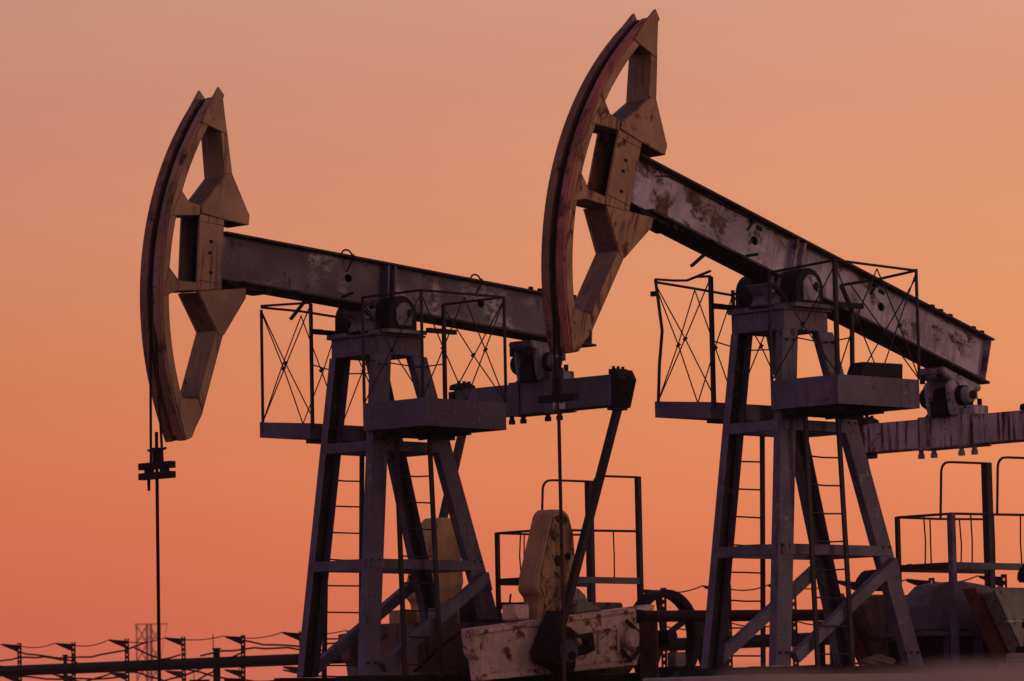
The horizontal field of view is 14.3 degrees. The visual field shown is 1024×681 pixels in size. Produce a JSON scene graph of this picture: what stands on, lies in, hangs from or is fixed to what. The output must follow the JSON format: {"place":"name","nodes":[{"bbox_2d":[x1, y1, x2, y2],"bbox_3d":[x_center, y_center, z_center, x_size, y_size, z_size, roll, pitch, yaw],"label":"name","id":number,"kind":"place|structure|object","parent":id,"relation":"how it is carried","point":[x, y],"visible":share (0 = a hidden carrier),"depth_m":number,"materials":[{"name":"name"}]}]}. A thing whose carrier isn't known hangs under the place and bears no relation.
{"place":"outdoors","nodes":[
{"label":"outdoors","id":0,"kind":"place"},
{"bbox_2d":[0,0,1023,680],"label":"sky","id":1,"kind":"structure","parent":0,"point":[424,134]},
{"bbox_2d":[718,663,1023,680],"bbox_3d":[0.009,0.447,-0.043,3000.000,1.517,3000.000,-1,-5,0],"label":"ground","id":2,"kind":"structure","parent":0,"point":[980,672],"depth_m":4.55,"materials":[{"name":"soil"}]},
{"bbox_2d":[2,643,21,680],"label":"fence post","id":3,"kind":"object","parent":2,"relation":"on","point":[16,648],"visible":1,"depth_m":116.22,"materials":[{"name":"metal"}]},
{"bbox_2d":[0,630,345,647],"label":"fence wire","id":4,"kind":"object","parent":3,"relation":"attached to","point":[167,637],"visible":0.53,"depth_m":110.75,"materials":[{"name":"metal"}]},
{"bbox_2d":[0,649,685,672],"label":"fence wire","id":5,"kind":"object","parent":3,"relation":"attached to","point":[181,664],"visible":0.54,"depth_m":111.15,"materials":[{"name":"metal"}]},
{"bbox_2d":[56,642,75,680],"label":"fence post","id":6,"kind":"object","parent":2,"relation":"on","point":[71,649],"visible":1,"depth_m":114.36,"materials":[{"name":"metal"}]},
{"bbox_2d":[109,639,129,680],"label":"fence post","id":7,"kind":"object","parent":2,"relation":"on","point":[123,643],"visible":1,"depth_m":112.53,"materials":[{"name":"metal"}]},
{"bbox_2d":[135,623,167,680],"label":"pylon","id":8,"kind":"object","parent":2,"relation":"on","point":[151,638],"visible":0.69,"depth_m":897.67,"materials":[{"name":"grey metal"}]},
{"bbox_2d":[165,637,185,680],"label":"fence post","id":9,"kind":"object","parent":2,"relation":"on","point":[179,674],"visible":1,"depth_m":110.72,"materials":[{"name":"metal"}]},
{"bbox_2d":[224,635,245,680],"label":"fence post","id":10,"kind":"object","parent":2,"relation":"on","point":[241,672],"visible":1,"depth_m":108.85,"materials":[{"name":"metal"}]},
{"bbox_2d":[283,631,300,672],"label":"fence post","id":11,"kind":"object","parent":2,"relation":"on","point":[296,636],"visible":0.26,"depth_m":107.07,"materials":[{"name":"metal"}]},
{"bbox_2d":[0,632,858,680],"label":"pipeline","id":12,"kind":"object","parent":2,"relation":"on","point":[216,660],"visible":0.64,"depth_m":111.86,"materials":[{"name":"metal"}]},
{"bbox_2d":[140,87,723,680],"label":"pumpjack","id":13,"kind":"object","parent":2,"relation":"on","point":[446,627],"visible":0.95,"depth_m":51.60,"materials":[{"name":"metal"}]},
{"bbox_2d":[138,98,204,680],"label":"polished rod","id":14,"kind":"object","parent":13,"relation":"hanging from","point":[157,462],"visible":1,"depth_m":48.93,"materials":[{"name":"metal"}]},
{"bbox_2d":[644,588,667,666],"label":"fence post","id":15,"kind":"object","parent":2,"relation":"on","point":[664,662],"visible":0.35,"depth_m":81.82,"materials":[{"name":"metal"}]},
{"bbox_2d":[703,584,732,668],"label":"fence post","id":16,"kind":"object","parent":2,"relation":"on","point":[731,659],"visible":0.11,"depth_m":81.15,"materials":[{"name":"metal"}]},
{"bbox_2d":[665,621,812,629],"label":"fence wire","id":17,"kind":"object","parent":16,"relation":"attached to","point":[744,625],"visible":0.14,"depth_m":81.03,"materials":[{"name":"metal"}]},
{"bbox_2d":[636,609,825,680],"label":"pipe","id":18,"kind":"object","parent":2,"relation":"on","point":[647,621],"visible":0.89,"depth_m":51.44,"materials":[{"name":"metal"}]},
{"bbox_2d":[541,9,1023,680],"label":"pumpjack","id":19,"kind":"object","parent":2,"relation":"on","point":[791,287],"visible":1,"depth_m":49.17,"materials":[{"name":"metal"}]},
{"bbox_2d":[538,20,637,680],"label":"polished rod","id":20,"kind":"object","parent":19,"relation":"hanging from","point":[558,397],"visible":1,"depth_m":46.64,"materials":[{"name":"metal"}]},
{"bbox_2d":[847,362,902,378],"bbox_3d":[4.312,0.473,48.856,0.865,0.410,0.298,4,-8,-44],"label":"metal box","id":21,"kind":"object","parent":19,"relation":"on","point":[892,370],"visible":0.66,"depth_m":48.71,"materials":[{"name":"metal"}]},
{"bbox_2d":[768,585,798,665],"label":"fence post","id":22,"kind":"object","parent":2,"relation":"on","point":[794,624],"visible":0.38,"depth_m":80.50,"materials":[{"name":"metal"}]},
{"bbox_2d":[838,581,855,590],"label":"fence post","id":23,"kind":"object","parent":2,"relation":"on","point":[842,583],"depth_m":79.90,"materials":[{"name":"metal"}]},
{"bbox_2d":[859,653,895,665],"bbox_3d":[4.519,3.969,50.396,0.460,0.204,0.306,-1,-5,0],"label":"rock","id":24,"kind":"object","parent":2,"relation":"on","point":[877,659],"visible":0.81,"depth_m":50.28,"materials":[{"name":"stone"}]},
{"bbox_2d":[906,578,934,585],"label":"fence post","id":25,"kind":"object","parent":2,"relation":"on","point":[917,583],"visible":0.22,"depth_m":79.32,"materials":[{"name":"metal"}]},
{"bbox_2d":[978,574,1006,587],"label":"fence post","id":26,"kind":"object","parent":2,"relation":"on","point":[1000,582],"visible":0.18,"depth_m":78.63,"materials":[{"name":"metal"}]},
{"bbox_2d":[679,575,977,592],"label":"fence wire","id":27,"kind":"object","parent":26,"relation":"attached to","point":[817,588],"visible":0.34,"depth_m":80.63,"materials":[{"name":"metal"}]},
{"bbox_2d":[1004,617,1023,663],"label":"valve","id":28,"kind":"object","parent":2,"relation":"on","point":[1017,657],"visible":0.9,"depth_m":49.33,"materials":[{"name":"metal"}]}
]}

